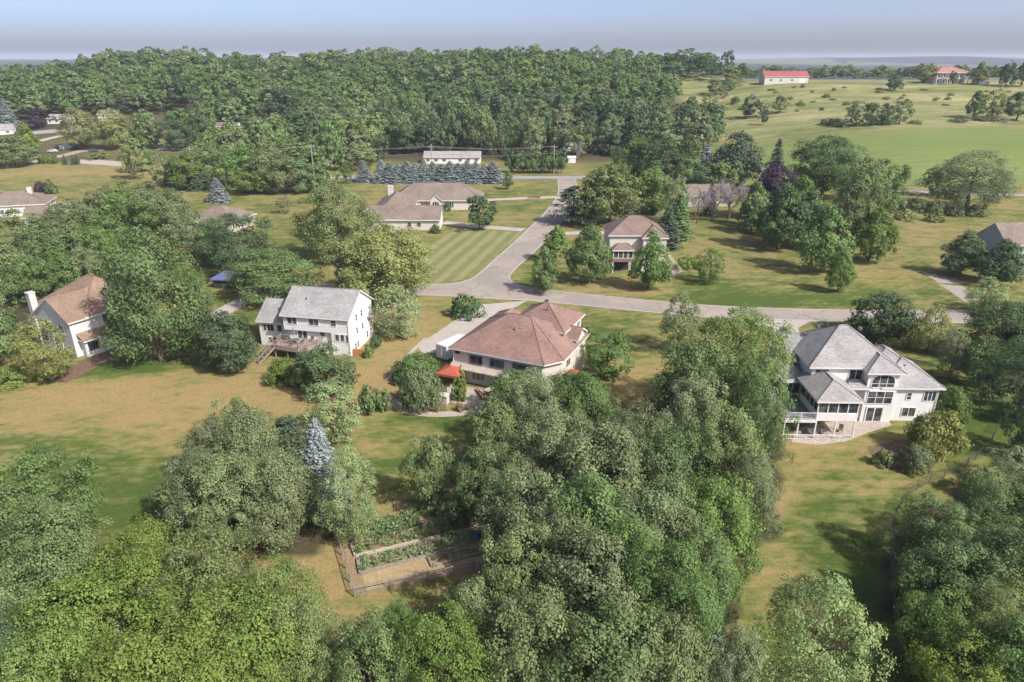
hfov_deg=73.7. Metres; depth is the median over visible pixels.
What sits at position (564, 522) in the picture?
broadleaf tree
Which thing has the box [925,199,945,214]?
shrub
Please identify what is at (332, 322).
window
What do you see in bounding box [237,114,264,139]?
woodland tree
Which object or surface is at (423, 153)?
power line
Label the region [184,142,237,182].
broadleaf tree
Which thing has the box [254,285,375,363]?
house
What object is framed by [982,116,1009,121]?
shrub
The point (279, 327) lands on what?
window
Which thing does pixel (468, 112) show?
woodland tree
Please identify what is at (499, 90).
woodland tree
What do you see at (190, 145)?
woodland tree
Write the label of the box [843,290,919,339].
broadleaf tree
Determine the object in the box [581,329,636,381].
broadleaf tree
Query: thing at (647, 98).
woodland tree
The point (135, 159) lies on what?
broadleaf tree
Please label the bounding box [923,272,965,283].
gravel
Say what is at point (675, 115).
woodland tree
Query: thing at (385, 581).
garden fence
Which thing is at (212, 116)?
woodland tree
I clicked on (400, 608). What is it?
broadleaf tree
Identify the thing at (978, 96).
broadleaf tree
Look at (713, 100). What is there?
broadleaf tree
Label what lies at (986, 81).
outbuilding
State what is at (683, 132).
woodland tree
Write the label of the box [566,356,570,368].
window
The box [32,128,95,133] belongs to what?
road
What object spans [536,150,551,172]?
broadleaf tree
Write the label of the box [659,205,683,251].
spruce tree
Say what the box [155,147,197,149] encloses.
country drive
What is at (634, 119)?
woodland tree
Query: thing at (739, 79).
broadleaf tree
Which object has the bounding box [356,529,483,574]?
raised bed
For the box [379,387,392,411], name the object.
shrub
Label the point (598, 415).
broadleaf tree
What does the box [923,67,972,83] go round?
mansion
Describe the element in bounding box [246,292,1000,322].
kerb
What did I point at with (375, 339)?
shrub
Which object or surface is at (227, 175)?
broadleaf tree
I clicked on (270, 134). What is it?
woodland tree
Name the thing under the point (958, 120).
shrub
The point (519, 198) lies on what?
driveway
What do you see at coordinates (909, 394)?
window
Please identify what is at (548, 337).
house
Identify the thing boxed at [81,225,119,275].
broadleaf tree
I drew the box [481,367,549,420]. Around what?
broadleaf tree
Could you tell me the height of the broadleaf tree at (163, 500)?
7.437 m
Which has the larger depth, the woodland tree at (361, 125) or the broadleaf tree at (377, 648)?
the woodland tree at (361, 125)
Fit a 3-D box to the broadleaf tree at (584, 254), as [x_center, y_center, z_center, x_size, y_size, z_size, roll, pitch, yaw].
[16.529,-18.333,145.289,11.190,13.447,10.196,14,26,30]
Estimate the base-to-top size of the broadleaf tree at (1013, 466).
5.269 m
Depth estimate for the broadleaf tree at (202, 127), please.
352.17 m
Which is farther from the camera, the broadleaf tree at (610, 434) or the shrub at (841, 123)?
the shrub at (841, 123)
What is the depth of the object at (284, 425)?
77.83 m
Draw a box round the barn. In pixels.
[759,71,809,84]
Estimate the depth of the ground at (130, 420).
111.55 m
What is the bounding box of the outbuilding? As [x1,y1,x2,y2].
[971,76,991,84]
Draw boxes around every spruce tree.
[0,98,20,127]
[62,155,67,164]
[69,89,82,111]
[70,154,74,164]
[75,155,79,164]
[183,161,211,191]
[206,178,231,203]
[301,417,351,521]
[353,160,373,183]
[371,159,388,183]
[379,162,397,184]
[391,164,407,183]
[397,160,415,184]
[407,163,421,182]
[416,159,433,182]
[426,162,438,182]
[431,164,448,182]
[442,161,458,182]
[451,163,467,183]
[451,376,459,400]
[455,365,466,401]
[459,160,476,184]
[467,161,483,183]
[476,163,490,183]
[481,161,504,184]
[648,208,662,214]
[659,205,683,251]
[671,192,694,242]
[680,634,736,681]
[689,144,717,183]
[700,181,718,216]
[764,138,784,188]
[876,103,892,125]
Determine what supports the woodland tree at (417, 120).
on the ground at (130, 420)
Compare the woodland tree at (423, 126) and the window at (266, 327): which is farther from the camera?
the woodland tree at (423, 126)
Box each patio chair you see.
[820,425,826,432]
[838,424,843,431]
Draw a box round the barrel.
[474,531,479,539]
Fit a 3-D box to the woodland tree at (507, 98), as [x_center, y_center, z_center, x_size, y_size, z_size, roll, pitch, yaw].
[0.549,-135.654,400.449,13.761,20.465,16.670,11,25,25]
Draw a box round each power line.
[191,146,546,149]
[192,146,554,149]
[292,153,546,155]
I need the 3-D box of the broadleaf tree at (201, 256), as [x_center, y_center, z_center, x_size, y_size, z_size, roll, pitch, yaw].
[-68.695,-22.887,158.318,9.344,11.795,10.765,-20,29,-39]
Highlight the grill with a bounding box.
[283,333,289,339]
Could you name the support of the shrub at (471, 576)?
on the ground at (130, 420)
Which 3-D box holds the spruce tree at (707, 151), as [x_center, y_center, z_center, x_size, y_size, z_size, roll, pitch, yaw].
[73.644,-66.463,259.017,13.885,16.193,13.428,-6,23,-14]
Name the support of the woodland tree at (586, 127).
on the ground at (130, 420)
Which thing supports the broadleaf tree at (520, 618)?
on the ground at (130, 420)
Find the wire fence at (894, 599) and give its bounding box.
[890,396,1002,656]
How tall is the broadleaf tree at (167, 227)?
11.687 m
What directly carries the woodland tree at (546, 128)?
on the ground at (130, 420)
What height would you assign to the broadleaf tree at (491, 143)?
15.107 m
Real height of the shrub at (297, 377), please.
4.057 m
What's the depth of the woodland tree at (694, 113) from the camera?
342.49 m
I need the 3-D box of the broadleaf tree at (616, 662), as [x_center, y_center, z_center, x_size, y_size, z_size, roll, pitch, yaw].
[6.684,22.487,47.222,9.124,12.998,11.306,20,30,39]
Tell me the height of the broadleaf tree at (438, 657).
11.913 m
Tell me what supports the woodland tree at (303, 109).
on the ground at (130, 420)
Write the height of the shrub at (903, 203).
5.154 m
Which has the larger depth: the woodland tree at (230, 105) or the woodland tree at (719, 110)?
the woodland tree at (230, 105)
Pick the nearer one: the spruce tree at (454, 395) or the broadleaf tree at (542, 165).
the spruce tree at (454, 395)
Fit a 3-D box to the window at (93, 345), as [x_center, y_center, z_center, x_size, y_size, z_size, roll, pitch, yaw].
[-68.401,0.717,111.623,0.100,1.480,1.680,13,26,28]
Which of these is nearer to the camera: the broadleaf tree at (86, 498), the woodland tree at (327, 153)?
the broadleaf tree at (86, 498)
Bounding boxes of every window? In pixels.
[57,324,64,334]
[88,340,99,350]
[262,324,274,331]
[268,337,275,342]
[276,325,282,331]
[286,317,297,324]
[308,318,318,325]
[330,320,336,326]
[334,334,339,341]
[339,334,344,341]
[345,335,348,343]
[445,202,453,207]
[469,355,481,364]
[472,373,484,381]
[490,359,503,369]
[512,363,531,373]
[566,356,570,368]
[784,383,800,393]
[814,369,829,372]
[848,369,863,379]
[865,391,894,403]
[871,375,895,387]
[900,407,916,416]
[905,392,912,399]
[922,391,937,401]
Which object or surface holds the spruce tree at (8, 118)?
on the ground at (130, 420)
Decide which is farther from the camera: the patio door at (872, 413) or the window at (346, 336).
the window at (346, 336)
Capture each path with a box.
[362,543,487,590]
[385,338,427,380]
[390,399,500,416]
[835,81,1012,83]
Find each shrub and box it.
[0,364,41,391]
[42,154,46,163]
[46,153,52,163]
[51,153,58,163]
[84,152,109,160]
[259,216,273,226]
[262,356,299,388]
[289,367,316,386]
[356,384,384,415]
[362,346,373,357]
[369,334,381,349]
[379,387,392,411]
[387,351,442,382]
[391,368,406,385]
[398,362,446,413]
[419,601,462,653]
[429,224,441,233]
[435,498,470,536]
[442,202,450,211]
[450,292,486,321]
[455,402,464,412]
[464,571,508,610]
[581,324,591,338]
[676,255,699,270]
[820,118,835,124]
[833,119,849,126]
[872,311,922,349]
[872,448,895,469]
[887,197,908,209]
[894,208,917,221]
[895,442,936,477]
[902,408,974,462]
[903,197,927,213]
[906,119,922,123]
[923,211,945,222]
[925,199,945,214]
[934,384,975,423]
[944,202,965,217]
[948,118,967,122]
[957,463,1013,509]
[965,204,991,216]
[972,117,989,121]
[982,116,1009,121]
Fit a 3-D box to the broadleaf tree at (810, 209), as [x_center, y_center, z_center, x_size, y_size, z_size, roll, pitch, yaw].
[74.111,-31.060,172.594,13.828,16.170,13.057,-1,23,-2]
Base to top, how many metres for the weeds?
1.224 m
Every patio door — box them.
[297,330,308,338]
[863,406,883,421]
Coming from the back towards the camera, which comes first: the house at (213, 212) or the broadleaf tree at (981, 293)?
the house at (213, 212)
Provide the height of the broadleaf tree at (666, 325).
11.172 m
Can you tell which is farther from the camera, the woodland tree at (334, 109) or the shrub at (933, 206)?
the woodland tree at (334, 109)
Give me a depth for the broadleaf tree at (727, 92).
459.52 m
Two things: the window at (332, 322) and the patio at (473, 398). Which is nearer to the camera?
the patio at (473, 398)
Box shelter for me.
[210,271,246,288]
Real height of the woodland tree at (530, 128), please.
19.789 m
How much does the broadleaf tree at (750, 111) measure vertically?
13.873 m
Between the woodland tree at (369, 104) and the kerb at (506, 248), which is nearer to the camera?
the kerb at (506, 248)
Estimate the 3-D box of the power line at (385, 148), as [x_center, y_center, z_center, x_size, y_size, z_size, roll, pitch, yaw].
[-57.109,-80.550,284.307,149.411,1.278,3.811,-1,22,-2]
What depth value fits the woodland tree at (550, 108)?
391.57 m
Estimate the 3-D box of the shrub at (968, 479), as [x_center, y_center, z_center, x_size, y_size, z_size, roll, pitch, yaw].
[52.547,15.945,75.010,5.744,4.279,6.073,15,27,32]
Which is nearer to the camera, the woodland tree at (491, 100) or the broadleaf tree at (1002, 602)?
the broadleaf tree at (1002, 602)
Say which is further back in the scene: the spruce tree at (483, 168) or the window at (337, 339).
the spruce tree at (483, 168)
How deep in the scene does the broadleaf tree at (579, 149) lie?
316.94 m
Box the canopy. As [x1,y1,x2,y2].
[436,364,465,379]
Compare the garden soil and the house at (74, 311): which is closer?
the garden soil
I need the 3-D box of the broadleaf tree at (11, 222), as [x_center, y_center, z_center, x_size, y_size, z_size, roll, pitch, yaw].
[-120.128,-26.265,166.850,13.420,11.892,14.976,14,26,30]
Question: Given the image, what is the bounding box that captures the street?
[251,179,1008,321]
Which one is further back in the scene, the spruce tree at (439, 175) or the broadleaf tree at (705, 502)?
the spruce tree at (439, 175)
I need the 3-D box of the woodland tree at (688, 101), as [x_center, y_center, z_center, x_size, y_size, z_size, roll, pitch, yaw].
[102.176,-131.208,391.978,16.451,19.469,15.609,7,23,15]
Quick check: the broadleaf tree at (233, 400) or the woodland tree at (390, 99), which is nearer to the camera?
the broadleaf tree at (233, 400)
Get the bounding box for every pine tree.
[48,94,64,113]
[113,96,132,114]
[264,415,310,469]
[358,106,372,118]
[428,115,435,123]
[457,96,473,111]
[472,92,492,119]
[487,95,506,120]
[545,185,596,224]
[571,192,603,223]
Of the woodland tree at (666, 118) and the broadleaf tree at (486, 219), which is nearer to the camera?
the broadleaf tree at (486, 219)
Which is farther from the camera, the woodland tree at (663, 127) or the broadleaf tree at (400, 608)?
the woodland tree at (663, 127)
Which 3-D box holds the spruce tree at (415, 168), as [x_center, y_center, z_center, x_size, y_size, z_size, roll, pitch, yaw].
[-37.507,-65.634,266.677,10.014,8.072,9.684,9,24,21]
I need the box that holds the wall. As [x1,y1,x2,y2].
[475,388,485,401]
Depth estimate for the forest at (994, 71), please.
564.94 m
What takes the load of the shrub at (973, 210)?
on the ground at (130, 420)
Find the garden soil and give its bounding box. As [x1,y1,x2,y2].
[342,517,484,593]
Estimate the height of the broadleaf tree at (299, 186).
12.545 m
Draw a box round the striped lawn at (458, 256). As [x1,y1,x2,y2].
[401,230,522,283]
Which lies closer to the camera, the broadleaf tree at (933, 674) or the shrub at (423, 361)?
the broadleaf tree at (933, 674)
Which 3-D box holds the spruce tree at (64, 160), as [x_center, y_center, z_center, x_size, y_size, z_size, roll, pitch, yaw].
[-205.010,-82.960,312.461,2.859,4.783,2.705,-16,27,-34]
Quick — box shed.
[567,156,575,162]
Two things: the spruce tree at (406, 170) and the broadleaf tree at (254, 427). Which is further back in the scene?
the spruce tree at (406, 170)
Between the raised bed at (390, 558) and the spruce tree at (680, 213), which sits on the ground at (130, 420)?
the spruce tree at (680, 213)
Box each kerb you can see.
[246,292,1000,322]
[255,179,558,284]
[509,179,970,310]
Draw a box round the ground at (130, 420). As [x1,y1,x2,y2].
[0,56,1023,681]
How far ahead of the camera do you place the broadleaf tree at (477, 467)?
69.42 m
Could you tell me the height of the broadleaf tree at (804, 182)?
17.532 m
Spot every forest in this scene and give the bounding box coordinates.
[0,44,736,117]
[482,61,1023,79]
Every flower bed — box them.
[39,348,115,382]
[274,375,315,388]
[391,388,445,410]
[868,439,937,471]
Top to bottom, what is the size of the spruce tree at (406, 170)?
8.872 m
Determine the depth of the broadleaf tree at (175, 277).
105.73 m
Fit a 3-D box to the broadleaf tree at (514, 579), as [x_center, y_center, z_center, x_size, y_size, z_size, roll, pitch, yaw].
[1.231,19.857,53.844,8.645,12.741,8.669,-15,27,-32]
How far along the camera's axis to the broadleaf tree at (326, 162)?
250.69 m
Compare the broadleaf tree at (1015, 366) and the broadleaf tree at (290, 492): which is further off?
the broadleaf tree at (1015, 366)
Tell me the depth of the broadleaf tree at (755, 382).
76.91 m
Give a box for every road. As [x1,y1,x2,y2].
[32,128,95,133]
[224,175,685,178]
[834,187,1023,195]
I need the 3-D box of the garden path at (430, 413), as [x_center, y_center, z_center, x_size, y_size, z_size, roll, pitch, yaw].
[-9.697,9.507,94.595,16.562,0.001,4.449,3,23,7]
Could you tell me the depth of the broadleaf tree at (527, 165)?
286.56 m
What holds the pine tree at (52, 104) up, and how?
on the ground at (130, 420)
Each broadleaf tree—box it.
[0,135,42,166]
[0,208,47,253]
[0,239,36,293]
[0,254,58,302]
[0,279,20,333]
[0,310,22,358]
[0,439,106,575]
[0,478,85,594]
[0,494,128,636]
[0,548,205,681]
[0,564,42,628]
[0,599,128,681]
[0,610,63,681]
[4,314,76,381]
[16,122,41,149]
[16,224,72,274]
[24,107,56,128]
[30,248,81,291]
[33,181,43,192]
[34,209,79,243]
[40,196,93,220]
[40,219,96,267]
[42,179,58,194]
[54,105,100,148]
[55,195,123,248]
[60,243,110,281]
[61,598,255,681]
[77,509,205,638]
[78,184,119,208]
[79,214,137,264]
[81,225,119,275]
[85,222,219,363]
[87,185,150,232]
[89,107,132,148]
[110,197,162,247]
[111,180,158,203]
[116,137,145,179]
[122,136,155,171]
[123,509,263,664]
[128,189,180,238]
[129,109,161,147]
[137,571,317,681]
[145,446,242,542]
[148,153,176,185]
[152,187,191,212]
[155,473,207,539]
[157,199,202,243]
[158,114,196,148]
[161,159,185,186]
[163,261,216,358]
[166,152,209,188]
[168,446,283,552]
[169,213,214,254]
[174,411,248,485]
[184,112,213,142]
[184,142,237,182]
[185,486,247,553]
[192,211,283,271]
[193,219,231,265]
[194,309,259,371]
[202,396,273,455]
[207,404,294,489]
[209,162,237,191]
[211,145,267,185]
[217,549,330,669]
[219,247,329,306]
[224,446,321,559]
[228,164,275,193]
[240,147,302,193]
[254,590,349,681]
[258,450,319,528]
[274,196,293,213]
[278,160,321,192]
[289,180,386,263]
[291,340,361,398]
[296,376,367,445]
[301,165,327,190]
[310,444,382,546]
[311,601,426,681]
[315,153,340,186]
[327,223,436,302]
[333,251,376,292]
[340,164,352,182]
[370,284,422,338]
[377,595,421,675]
[385,597,499,681]
[395,434,462,514]
[436,572,505,673]
[451,446,489,515]
[452,439,524,534]
[465,396,520,469]
[466,195,497,229]
[474,464,578,590]
[475,514,566,657]
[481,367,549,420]
[481,579,587,681]
[482,364,564,460]
[486,125,497,154]
[496,125,508,155]
[501,403,615,519]
[502,148,517,172]
[502,171,513,188]
[511,153,525,172]
[519,152,532,172]
[519,503,592,620]
[521,585,685,681]
[529,150,543,172]
[529,245,561,292]
[530,469,636,601]
[531,368,610,416]
[535,521,667,681]
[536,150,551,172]
[540,225,568,260]
[540,368,618,449]
[545,149,557,172]
[553,148,568,172]
[553,416,659,531]
[562,223,613,283]
[574,141,582,162]
[576,510,671,624]
[578,162,645,221]
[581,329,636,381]
[588,397,640,451]
[593,472,705,607]
[593,529,726,675]
[596,398,684,481]
[609,136,665,185]
[615,412,725,542]
[623,600,722,681]
[627,228,674,289]
[629,166,674,213]
[637,132,694,189]
[647,332,757,435]
[657,373,737,475]
[658,290,703,345]
[659,523,743,642]
[660,174,692,216]
[666,396,774,518]
[668,154,711,184]
[673,302,798,409]
[676,469,767,605]
[685,187,715,222]
[692,248,727,282]
[693,185,733,221]
[700,621,764,681]
[701,92,719,103]
[701,161,737,185]
[704,178,750,219]
[707,79,728,93]
[709,130,764,187]
[716,352,799,456]
[719,447,788,546]
[720,89,728,97]
[721,77,736,89]
[724,67,740,80]
[727,392,796,480]
[730,96,740,102]
[733,76,745,86]
[736,192,766,232]
[738,181,772,226]
[740,94,760,117]
[741,69,754,77]
[746,566,899,681]
[748,159,800,213]
[754,182,806,249]
[757,100,771,115]
[761,109,768,123]
[772,95,793,112]
[775,174,822,238]
[775,187,831,243]
[786,133,873,198]
[792,204,857,272]
[823,180,876,247]
[824,251,857,292]
[833,163,897,237]
[842,152,889,206]
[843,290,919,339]
[844,100,866,125]
[847,205,901,260]
[862,102,886,124]
[866,158,911,211]
[886,75,904,90]
[887,487,991,575]
[888,94,915,123]
[889,583,1001,681]
[890,548,950,614]
[892,535,1012,635]
[903,622,1023,681]
[911,149,1022,209]
[912,303,956,352]
[913,66,939,82]
[922,167,952,198]
[932,576,1023,681]
[936,328,972,381]
[938,228,993,275]
[945,329,969,369]
[948,70,957,83]
[949,472,1023,562]
[950,518,1023,622]
[950,611,1023,681]
[958,294,1023,359]
[958,334,1009,387]
[964,276,1010,309]
[964,332,1023,418]
[965,90,986,118]
[968,62,989,84]
[968,238,1023,283]
[982,85,1013,118]
[983,445,1023,485]
[996,305,1023,351]
[996,402,1023,455]
[998,60,1018,86]
[1004,92,1023,119]
[1007,473,1023,551]
[1012,63,1023,86]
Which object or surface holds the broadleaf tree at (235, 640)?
on the ground at (130, 420)
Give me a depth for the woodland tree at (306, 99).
388.54 m
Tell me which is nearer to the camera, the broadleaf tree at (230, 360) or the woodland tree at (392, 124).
the broadleaf tree at (230, 360)
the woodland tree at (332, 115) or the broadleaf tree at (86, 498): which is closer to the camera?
the broadleaf tree at (86, 498)
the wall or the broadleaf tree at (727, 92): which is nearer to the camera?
the wall
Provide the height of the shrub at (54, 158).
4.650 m
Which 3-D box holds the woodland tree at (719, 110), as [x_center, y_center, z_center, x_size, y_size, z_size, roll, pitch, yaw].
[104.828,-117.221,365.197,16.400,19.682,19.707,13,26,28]
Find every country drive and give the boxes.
[26,148,104,162]
[40,135,63,141]
[80,160,120,165]
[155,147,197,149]
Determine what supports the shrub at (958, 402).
on the ground at (130, 420)
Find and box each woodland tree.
[162,107,198,134]
[174,140,217,166]
[184,94,207,121]
[188,104,216,127]
[196,126,227,155]
[211,116,250,156]
[215,92,246,121]
[216,121,257,159]
[236,120,256,138]
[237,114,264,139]
[243,119,281,156]
[249,136,276,167]
[250,102,269,118]
[255,112,285,130]
[260,118,287,154]
[269,87,300,117]
[274,134,297,155]
[277,117,296,142]
[278,112,307,137]
[283,108,304,132]
[283,142,323,169]
[287,133,303,156]
[290,106,311,122]
[291,125,314,139]
[294,139,324,160]
[298,94,324,118]
[301,119,324,144]
[305,110,326,122]
[311,103,330,118]
[313,97,334,114]
[313,111,349,140]
[316,119,344,170]
[324,123,348,154]
[325,116,350,149]
[325,140,348,166]
[327,107,337,112]
[336,142,376,170]
[337,99,360,116]
[339,128,372,164]
[341,109,350,120]
[344,118,375,160]
[349,106,366,141]
[351,112,385,156]
[359,98,374,111]
[365,100,379,118]
[366,112,389,148]
[367,115,392,146]
[369,103,392,142]
[369,132,390,161]
[379,91,401,115]
[379,100,395,118]
[380,94,403,114]
[382,108,397,135]
[384,117,409,149]
[390,110,415,145]
[390,122,421,153]
[391,92,415,116]
[399,97,420,124]
[399,111,417,128]
[407,112,437,150]
[409,106,427,136]
[412,101,430,117]
[415,120,446,150]
[418,103,438,121]
[425,93,454,119]
[426,122,448,146]
[435,94,454,117]
[436,116,453,139]
[438,110,462,150]
[444,98,468,129]
[445,97,465,111]
[447,107,477,145]
[460,106,479,149]
[469,103,489,131]
[469,112,496,153]
[472,101,490,137]
[484,90,505,119]
[484,120,517,148]
[495,111,512,127]
[496,87,508,105]
[498,116,523,151]
[499,94,512,114]
[502,91,520,117]
[504,105,527,143]
[511,94,531,110]
[512,103,529,132]
[518,94,545,112]
[519,113,546,150]
[519,119,541,158]
[523,111,550,138]
[524,89,548,102]
[526,92,554,118]
[526,111,548,147]
[527,99,553,121]
[544,89,570,107]
[545,107,555,119]
[547,111,580,146]
[547,114,568,149]
[549,92,568,113]
[553,104,574,122]
[557,101,586,123]
[562,122,592,155]
[570,110,596,131]
[571,91,590,116]
[573,97,605,133]
[573,121,593,139]
[577,111,603,152]
[585,93,604,126]
[597,125,627,155]
[599,94,625,127]
[600,112,619,137]
[603,101,625,125]
[605,117,625,145]
[614,94,631,118]
[620,97,651,121]
[620,111,647,154]
[623,98,651,128]
[634,114,650,136]
[637,96,650,110]
[639,130,664,159]
[641,111,663,141]
[646,124,688,164]
[647,110,680,134]
[649,100,674,130]
[650,94,671,109]
[653,113,673,132]
[658,98,669,111]
[670,104,682,121]
[670,119,700,151]
[672,111,680,130]
[674,104,695,133]
[675,95,699,117]
[680,109,715,141]
[682,122,719,155]
[686,101,703,114]
[690,102,726,143]
[696,102,725,127]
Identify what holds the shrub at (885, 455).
on the flower bed at (895, 446)
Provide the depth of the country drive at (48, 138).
381.29 m
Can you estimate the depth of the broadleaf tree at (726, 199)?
200.27 m
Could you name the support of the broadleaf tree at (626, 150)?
on the ground at (130, 420)
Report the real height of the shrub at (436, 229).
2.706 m
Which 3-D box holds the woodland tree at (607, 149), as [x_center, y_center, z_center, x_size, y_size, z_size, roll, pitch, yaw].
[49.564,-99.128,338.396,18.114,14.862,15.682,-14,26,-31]
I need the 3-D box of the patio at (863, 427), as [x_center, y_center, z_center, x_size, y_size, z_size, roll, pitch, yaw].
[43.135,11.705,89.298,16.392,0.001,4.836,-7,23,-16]
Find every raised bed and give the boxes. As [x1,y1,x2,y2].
[349,512,478,556]
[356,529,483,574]
[426,543,486,567]
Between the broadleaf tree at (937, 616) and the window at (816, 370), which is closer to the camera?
the broadleaf tree at (937, 616)
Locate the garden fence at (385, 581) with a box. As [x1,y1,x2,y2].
[337,534,474,597]
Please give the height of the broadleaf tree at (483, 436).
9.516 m
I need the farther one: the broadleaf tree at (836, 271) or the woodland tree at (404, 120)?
the woodland tree at (404, 120)
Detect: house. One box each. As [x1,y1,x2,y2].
[0,124,15,134]
[0,187,55,216]
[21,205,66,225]
[23,274,152,356]
[45,114,74,123]
[96,110,117,121]
[189,205,256,231]
[215,122,239,130]
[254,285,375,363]
[363,183,483,229]
[423,151,481,163]
[448,299,589,387]
[562,141,579,150]
[602,215,668,272]
[679,183,731,205]
[755,322,946,439]
[976,222,1023,261]
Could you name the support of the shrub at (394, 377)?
on the ground at (130, 420)
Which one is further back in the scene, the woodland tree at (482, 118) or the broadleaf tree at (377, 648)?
the woodland tree at (482, 118)
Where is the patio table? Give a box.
[808,428,816,435]
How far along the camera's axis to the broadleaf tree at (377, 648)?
46.21 m
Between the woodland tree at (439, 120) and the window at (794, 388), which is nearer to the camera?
the window at (794, 388)
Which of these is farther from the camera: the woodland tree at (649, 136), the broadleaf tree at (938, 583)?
the woodland tree at (649, 136)
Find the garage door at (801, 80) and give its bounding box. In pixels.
[799,78,804,82]
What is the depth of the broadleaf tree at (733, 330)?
85.76 m
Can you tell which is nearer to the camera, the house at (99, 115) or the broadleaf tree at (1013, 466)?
the broadleaf tree at (1013, 466)
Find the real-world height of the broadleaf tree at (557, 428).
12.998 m
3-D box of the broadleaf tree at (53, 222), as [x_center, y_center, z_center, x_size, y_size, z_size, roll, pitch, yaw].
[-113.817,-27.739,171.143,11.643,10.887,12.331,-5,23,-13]
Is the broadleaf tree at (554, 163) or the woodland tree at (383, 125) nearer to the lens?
the broadleaf tree at (554, 163)
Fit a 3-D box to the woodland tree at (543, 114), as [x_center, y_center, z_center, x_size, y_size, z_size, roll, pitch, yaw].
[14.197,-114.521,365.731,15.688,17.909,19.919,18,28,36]
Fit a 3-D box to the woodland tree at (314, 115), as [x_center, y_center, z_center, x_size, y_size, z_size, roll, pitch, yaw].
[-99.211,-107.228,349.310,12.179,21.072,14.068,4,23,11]
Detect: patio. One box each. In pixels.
[446,383,492,408]
[792,419,891,444]
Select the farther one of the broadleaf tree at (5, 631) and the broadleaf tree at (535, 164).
the broadleaf tree at (535, 164)
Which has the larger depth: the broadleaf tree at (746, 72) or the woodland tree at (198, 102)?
the broadleaf tree at (746, 72)
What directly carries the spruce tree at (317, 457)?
on the ground at (130, 420)
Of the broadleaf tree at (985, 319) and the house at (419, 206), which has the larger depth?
the house at (419, 206)
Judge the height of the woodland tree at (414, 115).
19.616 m
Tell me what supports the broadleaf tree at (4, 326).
on the ground at (130, 420)
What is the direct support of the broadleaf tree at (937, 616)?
on the ground at (130, 420)
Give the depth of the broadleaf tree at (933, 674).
47.17 m
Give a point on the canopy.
(449, 371)
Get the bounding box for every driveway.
[210,289,273,320]
[419,301,524,353]
[442,221,524,230]
[486,196,561,200]
[565,231,603,234]
[753,318,811,345]
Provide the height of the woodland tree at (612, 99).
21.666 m
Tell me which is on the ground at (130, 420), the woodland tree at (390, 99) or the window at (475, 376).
the woodland tree at (390, 99)
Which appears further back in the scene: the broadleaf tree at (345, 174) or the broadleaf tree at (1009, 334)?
the broadleaf tree at (345, 174)
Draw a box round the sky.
[0,0,1023,59]
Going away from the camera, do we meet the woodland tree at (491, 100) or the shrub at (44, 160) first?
the shrub at (44, 160)
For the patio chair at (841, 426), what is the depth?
88.89 m
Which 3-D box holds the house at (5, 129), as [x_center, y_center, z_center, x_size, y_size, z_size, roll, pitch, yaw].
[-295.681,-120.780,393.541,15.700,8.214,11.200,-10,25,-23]
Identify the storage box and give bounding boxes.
[440,392,449,404]
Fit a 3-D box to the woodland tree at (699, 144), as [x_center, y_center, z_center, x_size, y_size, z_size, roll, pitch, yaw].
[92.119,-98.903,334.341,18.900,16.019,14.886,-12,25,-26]
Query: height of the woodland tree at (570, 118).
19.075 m
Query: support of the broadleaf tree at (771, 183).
on the ground at (130, 420)
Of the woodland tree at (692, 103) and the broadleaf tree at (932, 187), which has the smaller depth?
the broadleaf tree at (932, 187)
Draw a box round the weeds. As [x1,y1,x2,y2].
[364,508,422,538]
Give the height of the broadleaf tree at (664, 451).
14.236 m
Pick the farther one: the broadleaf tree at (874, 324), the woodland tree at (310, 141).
the woodland tree at (310, 141)
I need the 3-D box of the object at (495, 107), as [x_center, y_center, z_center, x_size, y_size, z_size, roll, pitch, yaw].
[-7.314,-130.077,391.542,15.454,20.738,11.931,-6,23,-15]
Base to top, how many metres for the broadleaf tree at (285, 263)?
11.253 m
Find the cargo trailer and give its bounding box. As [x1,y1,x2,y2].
[436,334,464,359]
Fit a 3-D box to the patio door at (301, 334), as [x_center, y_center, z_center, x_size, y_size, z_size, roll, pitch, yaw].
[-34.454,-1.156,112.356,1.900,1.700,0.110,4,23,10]
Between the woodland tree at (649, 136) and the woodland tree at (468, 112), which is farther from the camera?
the woodland tree at (468, 112)
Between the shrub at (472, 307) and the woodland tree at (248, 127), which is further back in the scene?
the woodland tree at (248, 127)
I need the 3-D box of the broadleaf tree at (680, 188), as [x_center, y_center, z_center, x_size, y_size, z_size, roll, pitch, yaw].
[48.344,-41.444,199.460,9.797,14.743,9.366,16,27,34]
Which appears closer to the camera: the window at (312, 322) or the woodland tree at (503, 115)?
the window at (312, 322)
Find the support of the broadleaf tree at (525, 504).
on the ground at (130, 420)
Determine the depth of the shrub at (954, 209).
209.88 m
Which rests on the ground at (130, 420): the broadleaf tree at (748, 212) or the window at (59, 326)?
the broadleaf tree at (748, 212)
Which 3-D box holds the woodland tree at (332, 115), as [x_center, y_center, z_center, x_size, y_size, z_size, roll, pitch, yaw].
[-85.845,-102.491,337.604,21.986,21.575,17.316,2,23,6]
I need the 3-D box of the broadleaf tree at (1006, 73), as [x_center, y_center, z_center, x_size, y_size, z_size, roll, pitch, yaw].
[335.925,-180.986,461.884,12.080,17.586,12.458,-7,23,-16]
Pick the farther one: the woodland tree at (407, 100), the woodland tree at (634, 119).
the woodland tree at (407, 100)
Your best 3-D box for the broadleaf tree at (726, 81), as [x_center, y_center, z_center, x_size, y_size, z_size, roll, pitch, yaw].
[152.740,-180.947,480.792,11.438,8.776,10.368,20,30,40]
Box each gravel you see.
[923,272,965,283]
[939,284,979,301]
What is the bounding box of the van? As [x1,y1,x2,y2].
[59,144,70,149]

